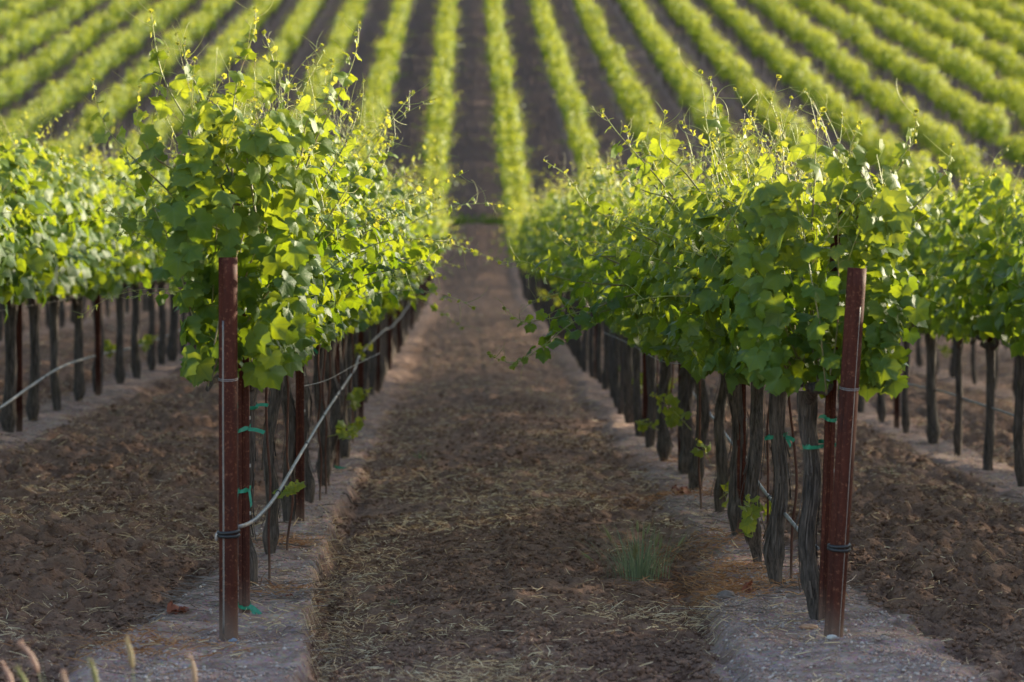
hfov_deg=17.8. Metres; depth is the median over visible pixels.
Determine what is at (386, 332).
grapevine
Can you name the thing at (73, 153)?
grapevine
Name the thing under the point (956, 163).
grapevine
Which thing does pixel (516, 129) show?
grapevine
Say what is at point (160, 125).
grapevine
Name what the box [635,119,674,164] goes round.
grapevine
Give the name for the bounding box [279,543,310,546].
twig
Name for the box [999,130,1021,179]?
grapevine
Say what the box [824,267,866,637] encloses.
end post
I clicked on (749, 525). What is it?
grapevine
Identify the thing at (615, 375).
grapevine
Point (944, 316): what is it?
grapevine
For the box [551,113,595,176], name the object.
grapevine
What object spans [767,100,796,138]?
grapevine
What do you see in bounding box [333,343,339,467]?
line post
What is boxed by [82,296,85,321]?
grapevine
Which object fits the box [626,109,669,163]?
grapevine
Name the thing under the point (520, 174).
grapevine
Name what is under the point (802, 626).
stone
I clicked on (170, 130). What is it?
grapevine
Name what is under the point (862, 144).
grapevine
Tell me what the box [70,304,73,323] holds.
grapevine
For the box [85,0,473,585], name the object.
grapevine
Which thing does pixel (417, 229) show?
grapevine
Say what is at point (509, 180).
grapevine
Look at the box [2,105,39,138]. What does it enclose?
grapevine
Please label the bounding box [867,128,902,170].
grapevine
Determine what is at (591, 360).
grapevine
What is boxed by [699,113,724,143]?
grapevine
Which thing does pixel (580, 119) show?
grapevine
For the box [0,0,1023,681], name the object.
ground
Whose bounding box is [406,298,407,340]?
line post
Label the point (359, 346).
grapevine
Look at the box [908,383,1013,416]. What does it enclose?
drip hose
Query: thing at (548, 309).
grapevine
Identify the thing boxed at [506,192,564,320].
grapevine
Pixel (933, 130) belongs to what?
grapevine
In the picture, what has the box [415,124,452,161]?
grapevine
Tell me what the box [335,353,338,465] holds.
training stake
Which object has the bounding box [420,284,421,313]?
line post
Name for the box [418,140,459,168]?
grapevine
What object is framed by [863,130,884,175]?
grapevine
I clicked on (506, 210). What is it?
grapevine
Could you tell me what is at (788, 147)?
grapevine
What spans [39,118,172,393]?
grapevine
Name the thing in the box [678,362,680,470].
line post
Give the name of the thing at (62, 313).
grapevine
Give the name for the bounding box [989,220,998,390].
grapevine
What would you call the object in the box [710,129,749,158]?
grapevine
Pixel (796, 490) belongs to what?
training stake
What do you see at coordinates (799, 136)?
grapevine
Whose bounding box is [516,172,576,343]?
grapevine
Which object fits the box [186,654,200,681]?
foxtail grass
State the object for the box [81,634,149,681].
foxtail grass
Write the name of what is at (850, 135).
grapevine
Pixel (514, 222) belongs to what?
grapevine
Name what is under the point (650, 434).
grapevine
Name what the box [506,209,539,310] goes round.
grapevine
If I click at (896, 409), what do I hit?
line post
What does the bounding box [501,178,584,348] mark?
grapevine
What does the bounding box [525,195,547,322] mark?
grapevine
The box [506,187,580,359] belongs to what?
grapevine
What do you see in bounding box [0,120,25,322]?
grapevine
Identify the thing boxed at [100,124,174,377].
grapevine
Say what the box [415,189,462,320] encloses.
grapevine
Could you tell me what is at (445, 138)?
grapevine
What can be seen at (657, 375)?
training stake
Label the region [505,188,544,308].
grapevine
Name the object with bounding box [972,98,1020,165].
grapevine
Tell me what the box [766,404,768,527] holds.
training stake
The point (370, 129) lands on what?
grapevine
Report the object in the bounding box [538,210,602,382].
grapevine
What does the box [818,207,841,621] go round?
line post
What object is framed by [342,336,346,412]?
training stake
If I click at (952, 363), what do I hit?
grapevine
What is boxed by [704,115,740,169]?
grapevine
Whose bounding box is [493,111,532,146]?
grapevine
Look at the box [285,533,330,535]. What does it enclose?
twig
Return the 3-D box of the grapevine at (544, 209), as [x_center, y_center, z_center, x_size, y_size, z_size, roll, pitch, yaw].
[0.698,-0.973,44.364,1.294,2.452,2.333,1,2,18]
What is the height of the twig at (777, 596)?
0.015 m
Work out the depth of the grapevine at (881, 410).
30.01 m
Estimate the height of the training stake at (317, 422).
1.351 m
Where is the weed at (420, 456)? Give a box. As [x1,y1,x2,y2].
[410,450,433,458]
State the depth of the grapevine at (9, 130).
108.03 m
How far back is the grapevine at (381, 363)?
34.47 m
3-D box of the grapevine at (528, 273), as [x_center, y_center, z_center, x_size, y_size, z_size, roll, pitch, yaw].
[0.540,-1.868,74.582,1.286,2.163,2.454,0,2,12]
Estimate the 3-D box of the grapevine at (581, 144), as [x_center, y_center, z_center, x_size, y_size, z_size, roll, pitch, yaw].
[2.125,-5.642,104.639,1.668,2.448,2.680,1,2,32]
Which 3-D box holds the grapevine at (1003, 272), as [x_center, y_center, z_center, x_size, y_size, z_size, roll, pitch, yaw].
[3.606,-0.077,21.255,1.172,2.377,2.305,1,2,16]
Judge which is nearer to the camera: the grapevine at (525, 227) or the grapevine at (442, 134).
the grapevine at (525, 227)
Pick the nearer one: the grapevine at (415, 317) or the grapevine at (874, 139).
the grapevine at (415, 317)
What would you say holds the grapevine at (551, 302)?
on the ground at (472, 280)
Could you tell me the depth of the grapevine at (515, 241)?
62.60 m
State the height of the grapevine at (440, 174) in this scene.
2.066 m
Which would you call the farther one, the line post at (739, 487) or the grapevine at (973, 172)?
the grapevine at (973, 172)
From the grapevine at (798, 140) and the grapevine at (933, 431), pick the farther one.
the grapevine at (798, 140)
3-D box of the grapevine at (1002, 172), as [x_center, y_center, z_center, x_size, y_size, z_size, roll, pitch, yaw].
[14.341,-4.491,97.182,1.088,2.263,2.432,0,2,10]
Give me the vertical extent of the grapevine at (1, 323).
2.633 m
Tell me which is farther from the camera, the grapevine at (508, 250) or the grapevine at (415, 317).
the grapevine at (508, 250)
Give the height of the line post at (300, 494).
2.020 m
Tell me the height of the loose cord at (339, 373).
0.108 m
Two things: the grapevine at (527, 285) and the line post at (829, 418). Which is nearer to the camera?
the line post at (829, 418)
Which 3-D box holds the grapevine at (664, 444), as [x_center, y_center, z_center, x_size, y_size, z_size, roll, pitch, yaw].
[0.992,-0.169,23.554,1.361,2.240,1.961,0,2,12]
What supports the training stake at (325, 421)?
on the ground at (472, 280)
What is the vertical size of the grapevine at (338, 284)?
2.735 m
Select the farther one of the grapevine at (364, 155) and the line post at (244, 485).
the grapevine at (364, 155)
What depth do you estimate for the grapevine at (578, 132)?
107.52 m
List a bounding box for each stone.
[228,638,238,643]
[717,590,734,598]
[799,624,817,629]
[826,635,836,639]
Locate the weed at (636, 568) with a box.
[553,518,698,581]
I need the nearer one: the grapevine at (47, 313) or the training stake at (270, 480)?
the training stake at (270, 480)
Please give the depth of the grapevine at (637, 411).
26.61 m
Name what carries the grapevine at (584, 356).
on the ground at (472, 280)
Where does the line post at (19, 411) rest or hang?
on the ground at (472, 280)
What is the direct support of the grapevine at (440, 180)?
on the ground at (472, 280)
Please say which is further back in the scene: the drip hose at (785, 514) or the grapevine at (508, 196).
the grapevine at (508, 196)
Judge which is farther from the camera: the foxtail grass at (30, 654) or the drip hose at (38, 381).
the drip hose at (38, 381)
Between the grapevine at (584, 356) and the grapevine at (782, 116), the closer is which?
the grapevine at (584, 356)
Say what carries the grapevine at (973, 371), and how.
on the ground at (472, 280)
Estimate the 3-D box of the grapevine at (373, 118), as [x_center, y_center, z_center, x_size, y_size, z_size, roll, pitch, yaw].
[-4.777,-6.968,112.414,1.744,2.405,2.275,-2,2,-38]
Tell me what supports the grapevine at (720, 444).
on the ground at (472, 280)
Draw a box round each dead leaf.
[167,601,189,614]
[671,484,691,494]
[741,580,756,592]
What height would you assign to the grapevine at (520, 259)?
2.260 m
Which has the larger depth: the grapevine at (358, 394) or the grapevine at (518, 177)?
the grapevine at (518, 177)
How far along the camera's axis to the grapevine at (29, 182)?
22.30 m
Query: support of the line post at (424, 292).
on the ground at (472, 280)
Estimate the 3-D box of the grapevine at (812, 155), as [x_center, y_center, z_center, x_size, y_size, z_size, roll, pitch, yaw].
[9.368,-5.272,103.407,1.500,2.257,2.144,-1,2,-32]
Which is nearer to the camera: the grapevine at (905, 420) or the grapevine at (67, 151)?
the grapevine at (905, 420)
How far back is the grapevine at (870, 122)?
110.21 m
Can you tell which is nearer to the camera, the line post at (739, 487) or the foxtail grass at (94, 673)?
the foxtail grass at (94, 673)
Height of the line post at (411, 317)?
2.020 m
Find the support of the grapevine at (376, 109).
on the ground at (472, 280)
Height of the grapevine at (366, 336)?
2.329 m
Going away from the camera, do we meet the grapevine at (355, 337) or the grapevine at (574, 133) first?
the grapevine at (355, 337)
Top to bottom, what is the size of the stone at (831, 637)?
0.024 m
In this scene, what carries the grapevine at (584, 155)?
on the ground at (472, 280)
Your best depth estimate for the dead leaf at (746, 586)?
14.66 m
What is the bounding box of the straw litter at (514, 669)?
[0,303,1023,681]
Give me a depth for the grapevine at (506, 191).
93.88 m
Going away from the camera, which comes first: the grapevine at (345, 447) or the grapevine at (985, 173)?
the grapevine at (345, 447)
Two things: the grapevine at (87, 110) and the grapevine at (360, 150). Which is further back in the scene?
the grapevine at (87, 110)
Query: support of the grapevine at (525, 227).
on the ground at (472, 280)
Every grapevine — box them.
[0,102,73,306]
[0,108,144,431]
[0,114,26,147]
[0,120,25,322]
[0,125,30,154]
[0,302,3,340]
[1,124,142,421]
[1,140,51,230]
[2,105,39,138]
[3,119,32,147]
[10,111,120,410]
[22,157,73,333]
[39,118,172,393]
[40,132,86,158]
[43,132,76,158]
[44,145,147,400]
[45,297,49,327]
[53,57,517,521]
[57,133,80,157]
[59,31,469,554]
[59,298,65,326]
[64,132,87,156]
[68,126,93,156]
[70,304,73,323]
[72,115,118,160]
[76,102,122,151]
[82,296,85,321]
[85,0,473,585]
[85,116,178,383]
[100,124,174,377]
[112,102,487,502]
[119,149,178,360]
[125,132,183,370]
[128,158,183,364]
[134,112,168,144]
[135,111,172,144]
[140,118,169,143]
[154,103,181,151]
[162,148,186,354]
[237,85,448,485]
[246,95,469,468]
[288,95,318,119]
[330,113,510,457]
[341,127,464,430]
[344,111,385,136]
[344,137,370,162]
[347,98,382,128]
[347,127,387,157]
[347,199,440,424]
[349,117,391,154]
[351,148,398,167]
[351,161,389,420]
[356,160,415,386]
[357,115,394,144]
[363,185,445,402]
[369,154,472,394]
[371,149,436,381]
[380,166,421,388]
[383,173,436,374]
[385,176,433,364]
[388,170,464,346]
[392,169,420,353]
[392,173,458,358]
[392,186,456,359]
[395,175,434,352]
[401,125,459,158]
[402,178,453,332]
[404,178,454,340]
[405,155,463,193]
[406,109,458,136]
[408,188,447,329]
[408,215,455,321]
[409,300,413,326]
[413,93,455,135]
[413,192,455,323]
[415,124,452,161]
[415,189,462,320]
[416,164,468,198]
[417,149,454,176]
[417,169,464,196]
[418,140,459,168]
[418,197,458,313]
[421,118,453,145]
[421,194,460,281]
[423,184,456,208]
[425,195,463,209]
[425,211,452,303]
[430,126,455,151]
[474,113,532,150]
[479,148,536,178]
[480,196,530,261]
[483,102,527,137]
[484,207,524,297]
[487,121,807,534]
[488,156,530,195]
[489,130,545,168]
[489,190,530,270]
[489,212,526,299]
[489,216,536,311]
[491,138,540,173]
[492,158,530,191]
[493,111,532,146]
[493,142,518,166]
[493,170,540,201]
[496,131,531,153]
[498,194,535,277]
[499,177,532,212]
[499,191,539,310]
[500,162,539,190]
[500,226,531,304]
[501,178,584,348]
[501,179,548,211]
[502,178,560,259]
[502,207,522,294]
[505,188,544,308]
[505,213,541,308]
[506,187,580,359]
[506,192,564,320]
[506,203,532,307]
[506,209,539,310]
[506,226,529,300]
[508,207,526,282]
[510,180,574,355]
[511,176,566,334]
[511,213,528,300]
[512,179,582,352]
[514,190,550,327]
[515,191,564,336]
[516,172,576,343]
[517,111,811,511]
[520,148,642,396]
[520,176,581,366]
[521,189,557,325]
[523,138,695,422]
[523,155,674,436]
[525,180,574,340]
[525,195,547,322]
[538,173,741,460]
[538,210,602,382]
[541,149,637,377]
[543,89,955,563]
[543,149,640,389]
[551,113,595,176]
[552,177,588,371]
[556,140,676,406]
[557,115,785,490]
[558,166,646,414]
[559,55,883,583]
[561,113,586,127]
[563,135,609,168]
[567,127,600,165]
[568,123,603,153]
[568,124,600,151]
[570,139,703,446]
[575,146,606,167]
[595,143,711,473]
[619,116,662,138]
[626,75,1004,619]
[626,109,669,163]
[633,129,665,170]
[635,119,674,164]
[636,115,689,162]
[642,123,666,169]
[645,135,668,170]
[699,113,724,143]
[700,129,730,160]
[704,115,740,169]
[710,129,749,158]
[724,132,760,169]
[766,112,808,171]
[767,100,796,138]
[772,121,800,165]
[783,108,812,177]
[787,116,822,182]
[787,134,823,187]
[790,135,821,187]
[802,151,836,175]
[816,144,853,403]
[817,139,938,422]
[821,167,924,412]
[832,103,879,153]
[841,102,869,143]
[845,114,887,148]
[852,124,893,179]
[858,124,878,175]
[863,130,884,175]
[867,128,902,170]
[873,137,917,177]
[897,157,1004,443]
[901,111,939,164]
[901,198,936,433]
[907,152,1018,455]
[911,119,937,163]
[913,131,1023,486]
[916,332,922,366]
[918,109,958,164]
[919,137,1023,470]
[923,122,965,172]
[926,120,967,170]
[934,191,938,373]
[936,145,969,187]
[937,134,966,192]
[937,338,954,377]
[950,140,984,178]
[955,164,990,181]
[956,193,1023,306]
[957,159,985,184]
[962,149,1023,358]
[969,158,1003,182]
[969,337,976,384]
[971,111,1014,168]
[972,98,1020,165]
[982,159,1012,186]
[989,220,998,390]
[998,126,1023,164]
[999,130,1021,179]
[1000,127,1023,184]
[1012,356,1015,396]
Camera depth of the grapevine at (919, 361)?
44.66 m
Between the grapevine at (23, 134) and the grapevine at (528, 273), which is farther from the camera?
the grapevine at (23, 134)
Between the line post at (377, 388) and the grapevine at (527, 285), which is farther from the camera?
the grapevine at (527, 285)
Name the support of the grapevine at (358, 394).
on the ground at (472, 280)
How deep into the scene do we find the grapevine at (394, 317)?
37.48 m
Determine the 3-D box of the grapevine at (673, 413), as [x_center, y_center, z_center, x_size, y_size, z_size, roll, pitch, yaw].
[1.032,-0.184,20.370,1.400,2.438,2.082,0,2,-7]
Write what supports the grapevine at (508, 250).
on the ground at (472, 280)
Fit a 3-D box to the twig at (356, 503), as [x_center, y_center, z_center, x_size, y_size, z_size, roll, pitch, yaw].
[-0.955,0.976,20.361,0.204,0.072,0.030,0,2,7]
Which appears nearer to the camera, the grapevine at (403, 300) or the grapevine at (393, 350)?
the grapevine at (393, 350)
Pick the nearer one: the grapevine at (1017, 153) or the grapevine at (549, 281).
the grapevine at (549, 281)
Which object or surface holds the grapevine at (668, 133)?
on the ground at (472, 280)
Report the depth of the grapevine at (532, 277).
70.10 m
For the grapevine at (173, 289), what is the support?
on the ground at (472, 280)
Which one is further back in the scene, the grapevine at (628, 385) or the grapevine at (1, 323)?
the grapevine at (1, 323)
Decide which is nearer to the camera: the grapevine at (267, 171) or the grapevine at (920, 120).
the grapevine at (267, 171)
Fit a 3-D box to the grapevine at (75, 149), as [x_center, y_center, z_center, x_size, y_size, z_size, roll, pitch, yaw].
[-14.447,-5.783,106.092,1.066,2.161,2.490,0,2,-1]
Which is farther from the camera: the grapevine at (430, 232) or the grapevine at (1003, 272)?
the grapevine at (430, 232)
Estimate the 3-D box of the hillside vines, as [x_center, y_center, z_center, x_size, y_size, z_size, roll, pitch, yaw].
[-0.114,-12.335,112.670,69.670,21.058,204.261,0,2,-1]
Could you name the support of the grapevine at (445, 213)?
on the ground at (472, 280)
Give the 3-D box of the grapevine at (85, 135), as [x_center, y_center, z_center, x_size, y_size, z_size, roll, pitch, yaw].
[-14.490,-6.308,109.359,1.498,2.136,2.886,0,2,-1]
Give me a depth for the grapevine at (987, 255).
22.49 m
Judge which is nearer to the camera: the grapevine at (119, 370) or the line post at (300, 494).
the line post at (300, 494)
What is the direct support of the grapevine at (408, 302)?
on the ground at (472, 280)
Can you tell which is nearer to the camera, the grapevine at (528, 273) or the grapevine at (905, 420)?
the grapevine at (905, 420)
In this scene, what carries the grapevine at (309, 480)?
on the ground at (472, 280)
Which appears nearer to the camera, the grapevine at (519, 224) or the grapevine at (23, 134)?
the grapevine at (519, 224)
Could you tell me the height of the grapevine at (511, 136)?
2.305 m
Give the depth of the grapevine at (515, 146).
105.55 m
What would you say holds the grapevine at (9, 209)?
on the ground at (472, 280)
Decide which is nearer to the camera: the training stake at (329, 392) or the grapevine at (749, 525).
the grapevine at (749, 525)
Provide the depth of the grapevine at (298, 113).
113.28 m
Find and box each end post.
[215,257,239,640]
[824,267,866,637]
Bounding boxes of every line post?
[15,190,22,431]
[95,289,100,394]
[238,310,264,614]
[296,366,304,521]
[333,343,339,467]
[358,331,363,421]
[375,323,379,392]
[388,313,391,369]
[397,301,399,352]
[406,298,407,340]
[411,300,412,329]
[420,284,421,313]
[423,278,424,307]
[595,324,596,378]
[642,352,647,436]
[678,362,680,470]
[737,384,746,535]
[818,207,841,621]
[894,343,899,427]
[986,336,992,470]
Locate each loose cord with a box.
[305,354,376,385]
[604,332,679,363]
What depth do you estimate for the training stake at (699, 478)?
19.04 m
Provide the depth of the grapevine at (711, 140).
110.47 m
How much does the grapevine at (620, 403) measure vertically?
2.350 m
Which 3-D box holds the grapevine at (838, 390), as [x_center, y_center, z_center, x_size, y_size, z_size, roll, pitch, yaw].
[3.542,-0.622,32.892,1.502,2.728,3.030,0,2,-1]
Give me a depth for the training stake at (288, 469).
16.41 m
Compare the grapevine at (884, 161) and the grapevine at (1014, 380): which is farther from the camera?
the grapevine at (884, 161)
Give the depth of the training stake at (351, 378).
25.61 m
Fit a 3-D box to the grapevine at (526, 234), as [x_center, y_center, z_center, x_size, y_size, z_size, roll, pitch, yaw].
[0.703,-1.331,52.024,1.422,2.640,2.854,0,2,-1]
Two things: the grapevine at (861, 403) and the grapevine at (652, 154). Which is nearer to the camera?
the grapevine at (861, 403)
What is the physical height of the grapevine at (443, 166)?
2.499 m
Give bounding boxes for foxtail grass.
[0,658,15,681]
[13,665,27,681]
[17,638,44,681]
[60,668,69,681]
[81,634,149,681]
[87,656,154,681]
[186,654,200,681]
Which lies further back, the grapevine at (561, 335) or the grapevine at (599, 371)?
the grapevine at (561, 335)
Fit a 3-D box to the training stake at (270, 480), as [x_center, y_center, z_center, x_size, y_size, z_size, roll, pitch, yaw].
[-1.114,0.553,14.998,0.025,1.350,0.033,-1,2,-35]
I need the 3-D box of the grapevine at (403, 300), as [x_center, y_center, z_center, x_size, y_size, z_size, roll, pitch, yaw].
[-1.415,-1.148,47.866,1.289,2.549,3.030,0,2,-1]
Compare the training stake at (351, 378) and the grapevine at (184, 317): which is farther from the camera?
the grapevine at (184, 317)
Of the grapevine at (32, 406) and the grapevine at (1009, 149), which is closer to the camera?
the grapevine at (32, 406)
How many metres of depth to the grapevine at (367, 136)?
105.85 m
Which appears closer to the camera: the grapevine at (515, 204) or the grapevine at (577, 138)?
the grapevine at (515, 204)
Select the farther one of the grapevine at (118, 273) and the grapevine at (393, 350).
the grapevine at (393, 350)
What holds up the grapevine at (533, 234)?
on the ground at (472, 280)
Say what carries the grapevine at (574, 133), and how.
on the ground at (472, 280)
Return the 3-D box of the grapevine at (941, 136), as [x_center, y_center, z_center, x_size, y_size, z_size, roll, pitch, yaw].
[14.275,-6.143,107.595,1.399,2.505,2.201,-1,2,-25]
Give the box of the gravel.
[0,374,1023,681]
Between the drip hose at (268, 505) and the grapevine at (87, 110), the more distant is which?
the grapevine at (87, 110)
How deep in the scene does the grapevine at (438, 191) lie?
93.89 m
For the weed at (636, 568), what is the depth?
15.73 m
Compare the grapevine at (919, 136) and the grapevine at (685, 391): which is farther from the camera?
the grapevine at (919, 136)
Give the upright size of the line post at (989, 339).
2.020 m
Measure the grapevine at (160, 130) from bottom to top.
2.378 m
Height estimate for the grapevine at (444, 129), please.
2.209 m
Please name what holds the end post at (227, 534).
on the ground at (472, 280)
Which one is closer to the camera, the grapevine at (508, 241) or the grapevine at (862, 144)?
the grapevine at (508, 241)
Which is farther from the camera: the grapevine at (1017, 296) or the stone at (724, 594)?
the grapevine at (1017, 296)
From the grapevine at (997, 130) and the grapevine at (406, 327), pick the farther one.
the grapevine at (997, 130)
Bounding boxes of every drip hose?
[0,329,180,408]
[238,299,410,528]
[692,392,819,550]
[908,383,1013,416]
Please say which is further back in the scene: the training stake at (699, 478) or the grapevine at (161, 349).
the grapevine at (161, 349)
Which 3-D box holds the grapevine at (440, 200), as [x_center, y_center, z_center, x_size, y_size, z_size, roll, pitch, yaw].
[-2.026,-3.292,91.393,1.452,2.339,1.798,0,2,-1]
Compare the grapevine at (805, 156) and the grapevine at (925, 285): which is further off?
the grapevine at (805, 156)
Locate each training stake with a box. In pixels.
[265,387,271,582]
[286,375,293,549]
[317,344,321,499]
[322,349,326,493]
[327,351,330,484]
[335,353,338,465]
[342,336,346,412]
[349,333,354,442]
[657,356,658,435]
[668,361,673,457]
[698,380,701,508]
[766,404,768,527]
[788,331,797,579]
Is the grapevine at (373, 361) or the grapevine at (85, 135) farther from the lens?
the grapevine at (85, 135)
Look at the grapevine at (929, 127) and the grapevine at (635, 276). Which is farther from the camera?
the grapevine at (929, 127)
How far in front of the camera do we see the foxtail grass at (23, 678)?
8.72 m
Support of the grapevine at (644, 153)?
on the ground at (472, 280)
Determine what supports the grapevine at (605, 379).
on the ground at (472, 280)
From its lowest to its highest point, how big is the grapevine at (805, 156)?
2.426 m
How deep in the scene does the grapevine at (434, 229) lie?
51.89 m
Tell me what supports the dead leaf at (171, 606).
on the ground at (472, 280)
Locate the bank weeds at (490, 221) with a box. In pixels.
[448,209,504,224]
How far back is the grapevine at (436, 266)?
61.48 m
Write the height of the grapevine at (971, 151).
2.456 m
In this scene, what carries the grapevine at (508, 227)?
on the ground at (472, 280)
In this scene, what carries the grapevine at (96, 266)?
on the ground at (472, 280)
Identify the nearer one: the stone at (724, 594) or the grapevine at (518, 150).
the stone at (724, 594)
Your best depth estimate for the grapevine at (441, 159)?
101.69 m
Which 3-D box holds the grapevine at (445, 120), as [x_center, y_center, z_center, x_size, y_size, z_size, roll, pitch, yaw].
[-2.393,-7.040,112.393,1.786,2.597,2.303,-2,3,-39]
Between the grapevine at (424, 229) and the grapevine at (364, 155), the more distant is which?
the grapevine at (364, 155)
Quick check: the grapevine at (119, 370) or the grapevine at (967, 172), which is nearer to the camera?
the grapevine at (119, 370)
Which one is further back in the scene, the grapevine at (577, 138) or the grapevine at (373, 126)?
the grapevine at (373, 126)
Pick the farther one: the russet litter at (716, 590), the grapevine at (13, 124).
the grapevine at (13, 124)
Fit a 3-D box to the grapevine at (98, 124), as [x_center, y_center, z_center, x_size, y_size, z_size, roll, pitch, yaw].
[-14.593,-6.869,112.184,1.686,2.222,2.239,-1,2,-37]
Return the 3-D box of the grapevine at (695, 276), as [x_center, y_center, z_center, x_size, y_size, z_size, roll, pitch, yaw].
[0.966,-0.046,14.830,1.517,2.491,1.920,0,2,-1]
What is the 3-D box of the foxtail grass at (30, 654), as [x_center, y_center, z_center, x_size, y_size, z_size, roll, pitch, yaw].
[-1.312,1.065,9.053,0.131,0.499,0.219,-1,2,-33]
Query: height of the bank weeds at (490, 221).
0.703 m
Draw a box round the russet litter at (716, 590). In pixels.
[0,450,849,675]
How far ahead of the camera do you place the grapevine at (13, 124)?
109.45 m
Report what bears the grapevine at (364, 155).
on the ground at (472, 280)
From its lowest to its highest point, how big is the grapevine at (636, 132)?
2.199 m
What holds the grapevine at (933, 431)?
on the ground at (472, 280)
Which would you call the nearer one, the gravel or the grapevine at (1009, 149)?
the gravel
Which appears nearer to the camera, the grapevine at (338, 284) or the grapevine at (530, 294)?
the grapevine at (338, 284)
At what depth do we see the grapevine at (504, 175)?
100.09 m
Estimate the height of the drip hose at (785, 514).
0.061 m
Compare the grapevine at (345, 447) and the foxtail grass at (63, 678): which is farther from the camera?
the grapevine at (345, 447)
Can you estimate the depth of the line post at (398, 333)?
44.19 m
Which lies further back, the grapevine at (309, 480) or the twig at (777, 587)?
the grapevine at (309, 480)
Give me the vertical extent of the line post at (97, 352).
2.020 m
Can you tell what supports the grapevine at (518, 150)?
on the ground at (472, 280)
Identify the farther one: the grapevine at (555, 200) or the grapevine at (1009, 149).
the grapevine at (1009, 149)
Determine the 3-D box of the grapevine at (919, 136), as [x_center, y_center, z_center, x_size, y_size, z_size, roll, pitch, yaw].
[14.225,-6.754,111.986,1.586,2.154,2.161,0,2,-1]
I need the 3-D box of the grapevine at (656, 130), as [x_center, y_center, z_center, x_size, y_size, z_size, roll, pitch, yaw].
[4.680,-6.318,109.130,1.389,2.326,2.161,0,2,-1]
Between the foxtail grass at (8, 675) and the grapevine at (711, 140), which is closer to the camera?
the foxtail grass at (8, 675)
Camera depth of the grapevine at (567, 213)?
32.60 m
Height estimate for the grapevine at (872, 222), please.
2.365 m
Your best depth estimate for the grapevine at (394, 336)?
43.46 m
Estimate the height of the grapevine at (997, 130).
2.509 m
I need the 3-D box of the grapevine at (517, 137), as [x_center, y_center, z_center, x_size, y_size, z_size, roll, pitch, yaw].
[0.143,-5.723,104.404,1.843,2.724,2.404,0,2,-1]
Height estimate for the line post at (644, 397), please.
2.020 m
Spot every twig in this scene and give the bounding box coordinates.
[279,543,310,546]
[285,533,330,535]
[343,492,374,503]
[752,586,801,588]
[755,594,804,597]
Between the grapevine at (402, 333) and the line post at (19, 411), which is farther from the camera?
the grapevine at (402, 333)
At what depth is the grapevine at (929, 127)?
110.53 m
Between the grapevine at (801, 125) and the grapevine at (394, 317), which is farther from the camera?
the grapevine at (801, 125)
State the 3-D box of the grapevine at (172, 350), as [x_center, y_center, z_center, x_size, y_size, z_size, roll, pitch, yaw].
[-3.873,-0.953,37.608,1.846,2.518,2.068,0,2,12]
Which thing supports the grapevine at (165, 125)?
on the ground at (472, 280)
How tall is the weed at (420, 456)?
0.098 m
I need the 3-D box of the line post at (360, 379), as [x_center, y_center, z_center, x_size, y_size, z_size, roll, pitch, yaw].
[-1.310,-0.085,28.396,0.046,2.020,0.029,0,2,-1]
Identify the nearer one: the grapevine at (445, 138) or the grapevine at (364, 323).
the grapevine at (364, 323)
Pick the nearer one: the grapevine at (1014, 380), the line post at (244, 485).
the line post at (244, 485)
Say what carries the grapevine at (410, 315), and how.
on the ground at (472, 280)
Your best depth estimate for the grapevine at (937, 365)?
43.16 m
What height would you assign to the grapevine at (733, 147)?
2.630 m
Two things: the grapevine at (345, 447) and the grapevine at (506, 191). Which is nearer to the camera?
the grapevine at (345, 447)
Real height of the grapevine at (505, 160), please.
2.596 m
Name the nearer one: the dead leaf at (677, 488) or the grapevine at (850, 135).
the dead leaf at (677, 488)
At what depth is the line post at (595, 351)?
36.62 m
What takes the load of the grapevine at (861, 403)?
on the ground at (472, 280)
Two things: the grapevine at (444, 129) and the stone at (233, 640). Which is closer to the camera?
the stone at (233, 640)
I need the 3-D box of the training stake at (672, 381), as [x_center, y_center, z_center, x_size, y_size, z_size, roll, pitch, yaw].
[1.152,0.306,23.845,0.055,1.351,0.032,0,2,8]
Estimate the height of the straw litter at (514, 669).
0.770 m
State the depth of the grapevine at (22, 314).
41.89 m
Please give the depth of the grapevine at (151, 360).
34.52 m
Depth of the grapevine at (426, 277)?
73.48 m
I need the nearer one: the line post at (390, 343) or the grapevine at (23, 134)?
the line post at (390, 343)
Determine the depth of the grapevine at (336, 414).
22.50 m
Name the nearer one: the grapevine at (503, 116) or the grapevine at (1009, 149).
the grapevine at (1009, 149)
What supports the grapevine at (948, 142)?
on the ground at (472, 280)
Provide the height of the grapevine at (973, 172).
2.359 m
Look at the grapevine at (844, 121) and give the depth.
113.13 m
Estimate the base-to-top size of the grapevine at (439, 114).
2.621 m
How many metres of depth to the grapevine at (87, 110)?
113.53 m
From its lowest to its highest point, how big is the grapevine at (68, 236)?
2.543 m
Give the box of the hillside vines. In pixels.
[0,0,1023,348]
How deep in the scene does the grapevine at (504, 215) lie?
91.14 m
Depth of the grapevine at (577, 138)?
106.19 m
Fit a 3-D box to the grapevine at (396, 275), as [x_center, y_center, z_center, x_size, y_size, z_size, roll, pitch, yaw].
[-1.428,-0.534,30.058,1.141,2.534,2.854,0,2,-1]
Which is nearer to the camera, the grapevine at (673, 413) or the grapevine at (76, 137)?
the grapevine at (673, 413)
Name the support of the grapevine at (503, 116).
on the ground at (472, 280)

